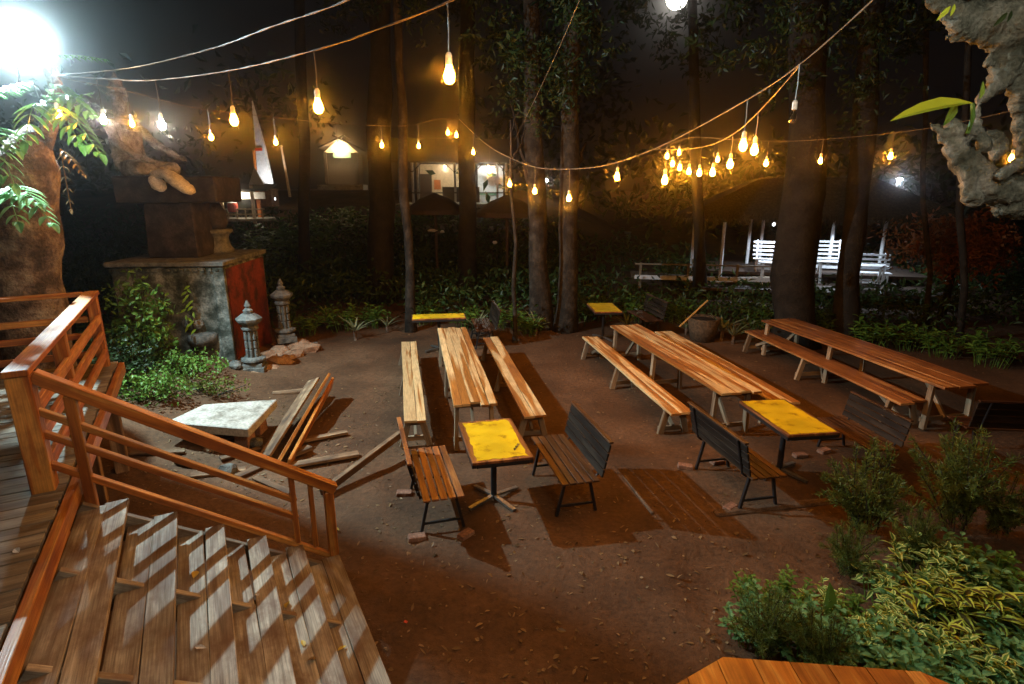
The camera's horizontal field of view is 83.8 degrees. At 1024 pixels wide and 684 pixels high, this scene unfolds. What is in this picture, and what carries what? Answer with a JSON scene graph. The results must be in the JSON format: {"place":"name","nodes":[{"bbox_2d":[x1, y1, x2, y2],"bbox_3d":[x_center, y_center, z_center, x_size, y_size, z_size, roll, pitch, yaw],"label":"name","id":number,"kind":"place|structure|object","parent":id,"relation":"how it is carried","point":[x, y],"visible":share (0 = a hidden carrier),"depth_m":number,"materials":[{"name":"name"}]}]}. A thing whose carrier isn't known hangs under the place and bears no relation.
{"place":"outdoors","nodes":[
{"label":"outdoors","id":0,"kind":"place"},
{"bbox_2d":[53,0,453,80],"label":"light cord","id":1,"kind":"object","parent":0,"point":[402,20],"visible":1,"depth_m":3.52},
{"bbox_2d":[0,0,1021,190],"label":"sky","id":2,"kind":"structure","parent":0,"point":[148,31],"materials":[{"name":"black"}]},
{"bbox_2d":[0,189,1023,683],"bbox_3d":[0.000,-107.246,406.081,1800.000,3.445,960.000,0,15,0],"label":"ground","id":3,"kind":"structure","parent":0,"point":[558,379],"depth_m":6.92,"materials":[{"name":"soil"}]},
{"bbox_2d":[0,40,77,370],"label":"leaning tree","id":4,"kind":"object","parent":3,"relation":"on","point":[31,255],"visible":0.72,"depth_m":7.00,"materials":[{"name":"brown plant"}]},
{"bbox_2d":[0,128,27,196],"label":"fern","id":5,"kind":"object","parent":4,"relation":"attached to","point":[16,189],"visible":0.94,"depth_m":6.20,"materials":[{"name":"green plant"}]},
{"bbox_2d":[0,24,34,87],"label":"flood lamp","id":6,"kind":"object","parent":4,"relation":"attached to","point":[13,38],"visible":0.96,"depth_m":7.04,"materials":[{"name":"metal"}]},
{"bbox_2d":[0,185,59,233],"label":"fern","id":7,"kind":"object","parent":4,"relation":"attached to","point":[26,201],"visible":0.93,"depth_m":6.25,"materials":[{"name":"green plant"}]},
{"bbox_2d":[12,84,106,164],"bbox_3d":[-4.932,-2.368,6.216,0.797,0.870,0.869,-11,18,-34],"label":"fern","id":8,"kind":"object","parent":4,"relation":"attached to","point":[47,111],"visible":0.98,"depth_m":6.12,"materials":[{"name":"green plant"}]},
{"bbox_2d":[0,361,129,683],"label":"wooden deck","id":9,"kind":"structure","parent":3,"relation":"on","point":[27,519],"depth_m":3.78,"materials":[{"name":"brown wood"}]},
{"bbox_2d":[0,291,110,561],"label":"deck railing","id":10,"kind":"object","parent":9,"relation":"attached to","point":[27,400],"visible":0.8,"depth_m":4.59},
{"bbox_2d":[82,324,168,394],"bbox_3d":[-6.142,0.243,8.929,1.246,1.054,1.193,0,15,0],"label":"leafy bush","id":11,"kind":"object","parent":3,"relation":"on","point":[135,363],"visible":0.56,"depth_m":9.00,"materials":[{"name":"green plant"}]},
{"bbox_2d":[96,268,178,365],"bbox_3d":[-6.417,-0.368,9.830,1.228,1.847,0.976,0,15,0],"label":"leafy bush","id":12,"kind":"object","parent":3,"relation":"on","point":[149,333],"visible":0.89,"depth_m":9.74,"materials":[{"name":"green plant"}]},
{"bbox_2d":[117,365,191,406],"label":"leafy bush","id":13,"kind":"object","parent":3,"relation":"on","point":[167,381],"visible":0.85,"depth_m":8.72,"materials":[{"name":"green plant"}]},
{"bbox_2d":[103,176,271,360],"bbox_3d":[-6.466,-1.407,11.547,2.120,3.720,2.543,-1,15,-4],"label":"monument","id":14,"kind":"object","parent":3,"relation":"on","point":[223,287],"visible":0.85,"depth_m":10.87,"materials":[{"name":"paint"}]},
{"bbox_2d":[103,71,195,194],"bbox_3d":[-6.533,-3.850,10.535,2.215,2.186,1.158,7,16,23],"label":"seated statue","id":15,"kind":"object","parent":14,"relation":"on","point":[128,156],"visible":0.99,"depth_m":10.49,"materials":[{"name":"beige stone"}]},
{"bbox_2d":[209,203,234,253],"bbox_3d":[-6.247,-2.487,11.961,0.680,1.200,0.670,0,15,0],"label":"stone urn","id":16,"kind":"object","parent":14,"relation":"on","point":[220,231],"visible":0.53,"depth_m":11.84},
{"bbox_2d":[152,346,228,379],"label":"leafy bush","id":17,"kind":"object","parent":3,"relation":"on","point":[184,365],"visible":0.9,"depth_m":9.87,"materials":[{"name":"green plant"}]},
{"bbox_2d":[17,498,390,683],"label":"wooden stairs","id":18,"kind":"structure","parent":3,"relation":"on","point":[145,601],"depth_m":3.80,"materials":[{"name":"wood"}]},
{"bbox_2d":[31,368,338,556],"bbox_3d":[-2.474,1.182,4.681,1.992,2.286,0.100,-8,17,-28],"label":"stair railing","id":19,"kind":"object","parent":18,"relation":"attached to","point":[73,393],"visible":0.87,"depth_m":4.47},
{"bbox_2d":[172,373,250,397],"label":"leafy bush","id":20,"kind":"object","parent":3,"relation":"on","point":[201,386],"visible":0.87,"depth_m":9.38,"materials":[{"name":"green plant"}]},
{"bbox_2d":[172,400,276,448],"bbox_3d":[-4.120,1.218,8.168,1.228,0.430,1.100,0,15,0],"label":"slab table","id":21,"kind":"object","parent":3,"relation":"on","point":[243,423],"visible":0.84,"depth_m":7.99,"materials":[{"name":"stone"}]},
{"bbox_2d":[220,184,279,222],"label":"open shed","id":22,"kind":"structure","parent":3,"relation":"on","point":[251,195],"depth_m":26.30,"materials":[{"name":"brown paint"}]},
{"bbox_2d":[252,101,278,206],"bbox_3d":[-12.906,-9.691,29.495,0.950,5.200,0.600,4,16,14],"label":"spire monument","id":23,"kind":"object","parent":3,"relation":"on","point":[261,162],"visible":0.72,"depth_m":29.54,"materials":[{"name":"white paint"}]},
{"bbox_2d":[251,338,320,372],"bbox_3d":[-4.851,0.377,11.928,1.227,0.471,2.926,0,15,0],"label":"rubble step","id":24,"kind":"object","parent":3,"relation":"on","point":[286,353],"visible":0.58,"depth_m":12.03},
{"bbox_2d":[235,300,267,372],"bbox_3d":[-4.946,-0.103,10.806,0.480,1.387,0.480,-3,15,-11],"label":"stone lantern","id":25,"kind":"object","parent":24,"relation":"on","point":[248,319],"visible":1,"depth_m":10.74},
{"bbox_2d":[269,279,297,343],"bbox_3d":[-4.997,-0.689,12.447,0.480,1.387,0.480,-8,17,-28],"label":"stone lantern","id":26,"kind":"object","parent":24,"relation":"on","point":[281,295],"visible":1,"depth_m":12.38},
{"bbox_2d":[260,377,319,456],"bbox_3d":[-3.333,1.095,8.619,0.217,0.420,2.317,0,15,-2],"label":"plank","id":27,"kind":"object","parent":3,"relation":"on","point":[278,435],"visible":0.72,"depth_m":8.44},
{"bbox_2d":[294,0,312,283],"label":"tall tree","id":28,"kind":"object","parent":3,"relation":"on","point":[304,252],"visible":0.88,"depth_m":19.86,"materials":[{"name":"brown plant"}]},
{"bbox_2d":[261,217,345,265],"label":"edge shrub","id":29,"kind":"object","parent":3,"relation":"on","point":[316,243],"visible":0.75,"depth_m":23.36,"materials":[{"name":"green plant"}]},
{"bbox_2d":[287,377,333,463],"bbox_3d":[-2.975,1.145,8.528,0.096,0.498,2.443,-1,15,-3],"label":"plank","id":30,"kind":"object","parent":3,"relation":"on","point":[304,434],"visible":0.76,"depth_m":8.35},
{"bbox_2d":[317,134,367,189],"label":"house","id":31,"kind":"structure","parent":3,"relation":"on","point":[343,168],"depth_m":34.19,"materials":[{"name":"tile"}]},
{"bbox_2d":[308,0,402,303],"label":"tall tree","id":32,"kind":"object","parent":3,"relation":"on","point":[381,221],"visible":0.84,"depth_m":16.98,"materials":[{"name":"green plant"}]},
{"bbox_2d":[319,430,404,495],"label":"beam","id":33,"kind":"structure","parent":3,"relation":"on","point":[359,464],"depth_m":7.23,"materials":[{"name":"brown wood"}]},
{"bbox_2d":[324,0,442,332],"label":"tall tree","id":34,"kind":"object","parent":3,"relation":"on","point":[410,326],"visible":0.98,"depth_m":13.26,"materials":[{"name":"brown plant"}]},
{"bbox_2d":[399,341,432,447],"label":"long bench","id":35,"kind":"object","parent":3,"relation":"on","point":[409,362],"visible":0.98,"depth_m":8.75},
{"bbox_2d":[397,417,464,531],"bbox_3d":[-0.922,1.462,6.393,0.602,0.897,1.250,-4,16,-15],"label":"slat bench","id":36,"kind":"object","parent":3,"relation":"on","point":[415,470],"visible":0.99,"depth_m":6.18,"materials":[{"name":"black paint"}]},
{"bbox_2d":[410,193,458,274],"bbox_3d":[-2.886,-4.002,21.705,2.400,3.224,2.340,0,15,0],"label":"thatched parasol","id":37,"kind":"object","parent":3,"relation":"on","point":[435,204],"visible":0.79,"depth_m":20.73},
{"bbox_2d":[412,313,465,351],"bbox_3d":[-1.609,-0.201,12.615,1.163,0.766,0.658,-2,15,-9],"label":"yellow table","id":38,"kind":"object","parent":3,"relation":"on","point":[438,318],"visible":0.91,"depth_m":12.39,"materials":[{"name":"black paint"}]},
{"bbox_2d":[391,138,518,207],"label":"lit pavilion","id":39,"kind":"structure","parent":3,"relation":"on","point":[439,157],"depth_m":32.30,"materials":[{"name":"concrete"}]},
{"bbox_2d":[422,0,510,297],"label":"tall tree","id":40,"kind":"object","parent":3,"relation":"on","point":[467,210],"visible":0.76,"depth_m":17.94,"materials":[{"name":"brown plant"}]},
{"bbox_2d":[438,327,497,450],"bbox_3d":[-0.854,0.619,9.647,0.582,0.761,4.387,-3,15,-10],"label":"long table","id":41,"kind":"object","parent":3,"relation":"on","point":[467,379],"visible":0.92,"depth_m":8.71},
{"bbox_2d":[471,300,501,348],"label":"slat bench","id":42,"kind":"object","parent":3,"relation":"on","point":[495,313],"visible":0.94,"depth_m":13.19,"materials":[{"name":"black paint"}]},
{"bbox_2d":[458,418,533,511],"bbox_3d":[-0.211,1.462,6.558,0.658,0.766,1.090,-3,15,-13],"label":"yellow table","id":43,"kind":"object","parent":3,"relation":"on","point":[491,444],"visible":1,"depth_m":6.43,"materials":[{"name":"black paint"}]},
{"bbox_2d":[477,195,528,278],"bbox_3d":[-0.181,-3.686,20.755,2.400,3.224,2.340,0,15,0],"label":"patio umbrella","id":44,"kind":"object","parent":3,"relation":"on","point":[499,207],"visible":0.73,"depth_m":19.80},
{"bbox_2d":[0,24,1023,251],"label":"wood","id":45,"kind":"object","parent":3,"relation":"on","point":[681,178],"visible":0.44,"depth_m":39.52,"materials":[{"name":"green plant"}]},
{"bbox_2d":[481,336,547,438],"bbox_3d":[-0.067,0.678,10.079,0.480,0.471,4.425,-3,15,-10],"label":"long bench","id":46,"kind":"object","parent":3,"relation":"on","point":[526,401],"visible":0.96,"depth_m":9.14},
{"bbox_2d":[510,120,525,342],"bbox_3d":[0.163,-2.255,13.022,0.195,5.233,0.580,9,18,31],"label":"tree","id":47,"kind":"object","parent":3,"relation":"on","point":[514,304],"visible":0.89,"depth_m":12.84,"materials":[{"name":"brown plant"}]},
{"bbox_2d":[455,0,604,330],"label":"tall tree","id":48,"kind":"object","parent":3,"relation":"on","point":[532,50],"visible":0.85,"depth_m":13.43,"materials":[{"name":"green plant"}]},
{"bbox_2d":[59,200,1023,367],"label":"undergrowth","id":49,"kind":"object","parent":3,"relation":"on","point":[89,274],"visible":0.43,"depth_m":19.36,"materials":[{"name":"green plant"}]},
{"bbox_2d":[105,329,1000,683],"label":"leaf litter","id":50,"kind":"object","parent":3,"relation":"on","point":[545,559],"visible":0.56,"depth_m":5.54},
{"bbox_2d":[531,401,613,516],"bbox_3d":[0.658,1.360,6.719,0.602,0.897,1.250,-4,15,-13],"label":"slat bench","id":51,"kind":"object","parent":3,"relation":"on","point":[590,447],"visible":1,"depth_m":6.57,"materials":[{"name":"black paint"}]},
{"bbox_2d":[503,0,680,333],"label":"tall tree","id":52,"kind":"object","parent":3,"relation":"on","point":[566,318],"visible":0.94,"depth_m":13.33,"materials":[{"name":"green plant"}]},
{"bbox_2d":[581,336,689,433],"bbox_3d":[2.046,0.659,10.250,0.501,0.467,4.417,-3,15,-9],"label":"long bench","id":53,"kind":"object","parent":3,"relation":"on","point":[669,404],"visible":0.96,"depth_m":9.42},
{"bbox_2d":[627,293,668,332],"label":"slat bench","id":54,"kind":"object","parent":3,"relation":"on","point":[644,316],"visible":0.93,"depth_m":14.12,"materials":[{"name":"black paint"}]},
{"bbox_2d":[610,324,761,432],"bbox_3d":[2.799,0.529,10.137,0.632,0.761,4.263,-3,15,-12],"label":"long table","id":55,"kind":"object","parent":3,"relation":"on","point":[719,382],"visible":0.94,"depth_m":9.40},
{"bbox_2d":[613,0,764,296],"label":"tall tree","id":56,"kind":"object","parent":3,"relation":"on","point":[694,63],"visible":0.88,"depth_m":17.92,"materials":[{"name":"green plant"}]},
{"bbox_2d":[631,262,770,288],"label":"plank walkway","id":57,"kind":"structure","parent":3,"relation":"on","point":[673,277],"depth_m":19.61,"materials":[{"name":"white paint"}]},
{"bbox_2d":[687,314,720,342],"bbox_3d":[4.549,-0.316,13.576,0.760,0.560,0.748,0,15,0],"label":"woven planter","id":58,"kind":"object","parent":3,"relation":"on","point":[701,329],"visible":0.97,"depth_m":13.35,"materials":[{"name":"brown wicker"}]},
{"bbox_2d":[655,331,799,423],"bbox_3d":[3.758,0.544,10.704,0.557,0.465,4.492,-2,15,-9],"label":"long bench","id":59,"kind":"object","parent":3,"relation":"on","point":[769,392],"visible":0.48,"depth_m":10.10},
{"bbox_2d":[688,401,786,508],"bbox_3d":[2.627,1.330,6.789,0.602,0.897,1.250,-3,15,-11],"label":"slat bench","id":60,"kind":"object","parent":3,"relation":"on","point":[730,446],"visible":1,"depth_m":6.48,"materials":[{"name":"black paint"}]},
{"bbox_2d":[717,593,767,650],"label":"leafy plant","id":61,"kind":"object","parent":3,"relation":"on","point":[737,635],"visible":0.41,"depth_m":4.63,"materials":[{"name":"green plant"}]},
{"bbox_2d":[728,585,810,659],"bbox_3d":[1.976,2.164,4.386,0.610,0.688,0.546,1,15,4],"label":"feathery shrub","id":62,"kind":"object","parent":3,"relation":"on","point":[767,640],"visible":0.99,"depth_m":4.37,"materials":[{"name":"green plant"}]},
{"bbox_2d":[734,579,808,634],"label":"leafy plant","id":63,"kind":"object","parent":3,"relation":"on","point":[747,584],"visible":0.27,"depth_m":4.81,"materials":[{"name":"green plant"}]},
{"bbox_2d":[713,496,842,516],"bbox_3d":[3.051,1.880,6.488,1.616,0.070,0.120,-3,15,-10],"label":"edging strip","id":64,"kind":"object","parent":3,"relation":"on","point":[734,511],"visible":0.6,"depth_m":6.44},
{"bbox_2d":[670,0,895,349],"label":"tall tree","id":65,"kind":"object","parent":3,"relation":"on","point":[798,231],"visible":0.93,"depth_m":12.21,"materials":[{"name":"green plant"}]},
{"bbox_2d":[739,399,839,482],"bbox_3d":[3.393,1.277,7.152,0.658,0.766,1.098,-2,15,-7],"label":"yellow table","id":66,"kind":"object","parent":3,"relation":"on","point":[785,419],"visible":0.94,"depth_m":6.99,"materials":[{"name":"black paint"}]},
{"bbox_2d":[772,564,823,606],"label":"leafy plant","id":67,"kind":"object","parent":3,"relation":"on","point":[786,585],"visible":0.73,"depth_m":5.06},
{"bbox_2d":[779,601,862,666],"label":"feathery shrub","id":68,"kind":"object","parent":3,"relation":"on","point":[820,650],"visible":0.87,"depth_m":4.18,"materials":[{"name":"green plant"}]},
{"bbox_2d":[789,591,865,650],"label":"leafy plant","id":69,"kind":"object","parent":3,"relation":"on","point":[810,602],"visible":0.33,"depth_m":4.70,"materials":[{"name":"green plant"}]},
{"bbox_2d":[677,177,978,300],"bbox_3d":[10.213,-3.754,20.030,8.740,3.865,5.200,4,15,14],"label":"thatched gazebo","id":70,"kind":"object","parent":3,"relation":"on","point":[758,200],"visible":0.56,"depth_m":18.72,"materials":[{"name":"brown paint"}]},
{"bbox_2d":[742,330,926,424],"bbox_3d":[5.633,0.526,10.539,0.629,0.470,4.471,-2,15,-7],"label":"long bench","id":71,"kind":"object","parent":3,"relation":"on","point":[891,396],"visible":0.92,"depth_m":9.84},
{"bbox_2d":[818,519,888,580],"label":"feathery shrub","id":72,"kind":"object","parent":3,"relation":"on","point":[844,556],"visible":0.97,"depth_m":5.26,"materials":[{"name":"green plant"}]},
{"bbox_2d":[812,615,896,668],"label":"leafy plant","id":73,"kind":"object","parent":3,"relation":"on","point":[874,654],"visible":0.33,"depth_m":4.33,"materials":[{"name":"green plant"}]},
{"bbox_2d":[837,587,885,625],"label":"lance leaf plant","id":74,"kind":"object","parent":3,"relation":"on","point":[852,603],"visible":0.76,"depth_m":4.83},
{"bbox_2d":[817,391,913,473],"bbox_3d":[4.594,1.203,7.544,0.518,0.772,1.075,-2,15,-7],"label":"slat bench","id":75,"kind":"object","parent":3,"relation":"on","point":[852,431],"visible":0.86,"depth_m":7.50,"materials":[{"name":"black paint"}]},
{"bbox_2d":[815,435,926,537],"bbox_3d":[3.652,1.490,5.822,0.872,1.098,0.974,-11,18,-35],"label":"feathery shrub","id":76,"kind":"object","parent":3,"relation":"on","point":[878,507],"visible":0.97,"depth_m":5.80,"materials":[{"name":"green plant"}]},
{"bbox_2d":[761,318,988,429],"bbox_3d":[6.181,0.417,10.401,0.835,0.757,4.452,-3,15,-10],"label":"long table","id":77,"kind":"object","parent":3,"relation":"on","point":[933,377],"visible":0.91,"depth_m":9.40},
{"bbox_2d":[847,314,906,347],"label":"edge shrub","id":78,"kind":"object","parent":3,"relation":"on","point":[866,334],"visible":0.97,"depth_m":12.82,"materials":[{"name":"green plant"}]},
{"bbox_2d":[851,555,926,613],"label":"variegated plant","id":79,"kind":"object","parent":3,"relation":"on","point":[885,581],"visible":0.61,"depth_m":5.07,"materials":[{"name":"green plant"}]},
{"bbox_2d":[849,609,934,674],"bbox_3d":[2.832,2.372,4.253,0.536,0.362,0.607,-14,20,-42],"label":"leafy plant","id":80,"kind":"object","parent":3,"relation":"on","point":[896,651],"visible":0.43,"depth_m":4.29,"materials":[{"name":"green plant"}]},
{"bbox_2d":[829,0,965,339],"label":"tall tree","id":81,"kind":"object","parent":3,"relation":"on","point":[870,30],"visible":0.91,"depth_m":12.31,"materials":[{"name":"green plant"}]},
{"bbox_2d":[872,589,943,644],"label":"variegated plant","id":82,"kind":"object","parent":3,"relation":"on","point":[894,612],"visible":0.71,"depth_m":4.62,"materials":[{"name":"green plant"}]},
{"bbox_2d":[869,560,950,623],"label":"leafy plant","id":83,"kind":"object","parent":3,"relation":"on","point":[924,600],"visible":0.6,"depth_m":4.86,"materials":[{"name":"green plant"}]},
{"bbox_2d":[885,321,939,351],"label":"edge shrub","id":84,"kind":"object","parent":3,"relation":"on","point":[911,335],"visible":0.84,"depth_m":12.72,"materials":[{"name":"green plant"}]},
{"bbox_2d":[881,526,963,592],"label":"variegated plant","id":85,"kind":"object","parent":3,"relation":"on","point":[899,548],"visible":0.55,"depth_m":5.22,"materials":[{"name":"green plant"}]},
{"bbox_2d":[892,502,956,572],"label":"feathery shrub","id":86,"kind":"object","parent":3,"relation":"on","point":[929,534],"visible":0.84,"depth_m":5.27,"materials":[{"name":"green plant"}]},
{"bbox_2d":[920,0,932,327],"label":"tall tree","id":87,"kind":"object","parent":3,"relation":"on","point":[927,244],"visible":0.77,"depth_m":13.96,"materials":[{"name":"brown plant"}]},
{"bbox_2d":[881,570,975,631],"bbox_3d":[3.530,2.180,4.770,0.780,0.456,0.525,6,16,23],"label":"yellow edged plant","id":88,"kind":"object","parent":3,"relation":"on","point":[934,603],"visible":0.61,"depth_m":4.72,"materials":[{"name":"green plant"}]},
{"bbox_2d":[886,625,982,683],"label":"leafy plant","id":89,"kind":"object","parent":3,"relation":"on","point":[929,655],"visible":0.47,"depth_m":4.22,"materials":[{"name":"green plant"}]},
{"bbox_2d":[896,646,991,683],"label":"leafy plant","id":90,"kind":"object","parent":3,"relation":"on","point":[903,660],"visible":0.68,"depth_m":4.03,"materials":[{"name":"green plant"}]},
{"bbox_2d":[919,325,971,359],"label":"edge shrub","id":91,"kind":"object","parent":3,"relation":"on","point":[946,345],"visible":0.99,"depth_m":12.18,"materials":[{"name":"green plant"}]},
{"bbox_2d":[868,206,1023,315],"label":"red leaved tree","id":92,"kind":"object","parent":3,"relation":"on","point":[990,248],"visible":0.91,"depth_m":15.50,"materials":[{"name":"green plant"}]},
{"bbox_2d":[911,544,991,601],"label":"variegated plant","id":93,"kind":"object","parent":3,"relation":"on","point":[939,566],"visible":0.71,"depth_m":4.99,"materials":[{"name":"green plant"}]},
{"bbox_2d":[916,617,1004,663],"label":"yellow edged plant","id":94,"kind":"object","parent":3,"relation":"on","point":[958,623],"visible":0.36,"depth_m":4.34,"materials":[{"name":"green plant"}]},
{"bbox_2d":[901,415,1023,534],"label":"feathery shrub","id":95,"kind":"object","parent":3,"relation":"on","point":[960,495],"visible":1,"depth_m":5.79,"materials":[{"name":"green plant"}]},
{"bbox_2d":[954,0,971,343],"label":"tall tree","id":96,"kind":"object","parent":3,"relation":"on","point":[962,245],"visible":0.69,"depth_m":12.77,"materials":[{"name":"brown plant"}]},
{"bbox_2d":[927,527,1014,595],"bbox_3d":[4.139,2.043,5.149,0.667,0.398,0.589,13,20,39],"label":"leafy plant","id":97,"kind":"object","parent":3,"relation":"on","point":[991,570],"visible":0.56,"depth_m":5.08,"materials":[{"name":"green plant"}]},
{"bbox_2d":[924,626,1023,683],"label":"variegated plant","id":98,"kind":"object","parent":3,"relation":"on","point":[991,659],"visible":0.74,"depth_m":4.16,"materials":[{"name":"green plant"}]},
{"bbox_2d":[925,0,1023,219],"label":"driftwood trunk","id":99,"kind":"object","parent":3,"relation":"on","point":[982,179],"visible":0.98,"depth_m":3.44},
{"bbox_2d":[891,82,984,133],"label":"epiphyte plant","id":100,"kind":"object","parent":99,"relation":"attached to","point":[936,104],"visible":1,"depth_m":3.35,"materials":[{"name":"green plant"}]},
{"bbox_2d":[928,583,1023,643],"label":"yellow edged plant","id":101,"kind":"object","parent":3,"relation":"on","point":[955,602],"visible":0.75,"depth_m":4.54,"materials":[{"name":"green plant"}]},
{"bbox_2d":[947,400,1023,453],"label":"slat bench","id":102,"kind":"object","parent":3,"relation":"on","point":[1002,419],"visible":0.8,"depth_m":7.42,"materials":[{"name":"black paint"}]},
{"bbox_2d":[953,643,1023,683],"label":"leafy plant","id":103,"kind":"object","parent":3,"relation":"on","point":[998,678],"visible":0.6,"depth_m":4.13,"materials":[{"name":"green plant"}]},
{"bbox_2d":[954,543,1023,591],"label":"shrub","id":104,"kind":"object","parent":3,"relation":"on","point":[1002,559],"visible":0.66,"depth_m":5.09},
{"bbox_2d":[963,327,1023,368],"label":"edge shrub","id":105,"kind":"object","parent":3,"relation":"on","point":[980,349],"visible":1,"depth_m":11.51,"materials":[{"name":"green plant"}]},
{"bbox_2d":[965,586,1023,639],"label":"yellow edged plant","id":106,"kind":"object","parent":3,"relation":"on","point":[985,606],"visible":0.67,"depth_m":4.47,"materials":[{"name":"green plant"}]},
{"bbox_2d":[976,608,1023,675],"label":"leafy plant","id":107,"kind":"object","parent":3,"relation":"on","point":[1003,643],"visible":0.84,"depth_m":4.29,"materials":[{"name":"green plant"}]},
{"bbox_2d":[977,471,1023,540],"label":"feathery shrub","id":108,"kind":"object","parent":3,"relation":"on","point":[1006,520],"visible":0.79,"depth_m":5.78,"materials":[{"name":"green plant"}]},
{"bbox_2d":[677,657,948,683],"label":"viewing platform","id":109,"kind":"structure","parent":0,"point":[726,670],"depth_m":2.55,"materials":[{"name":"brown wood"}]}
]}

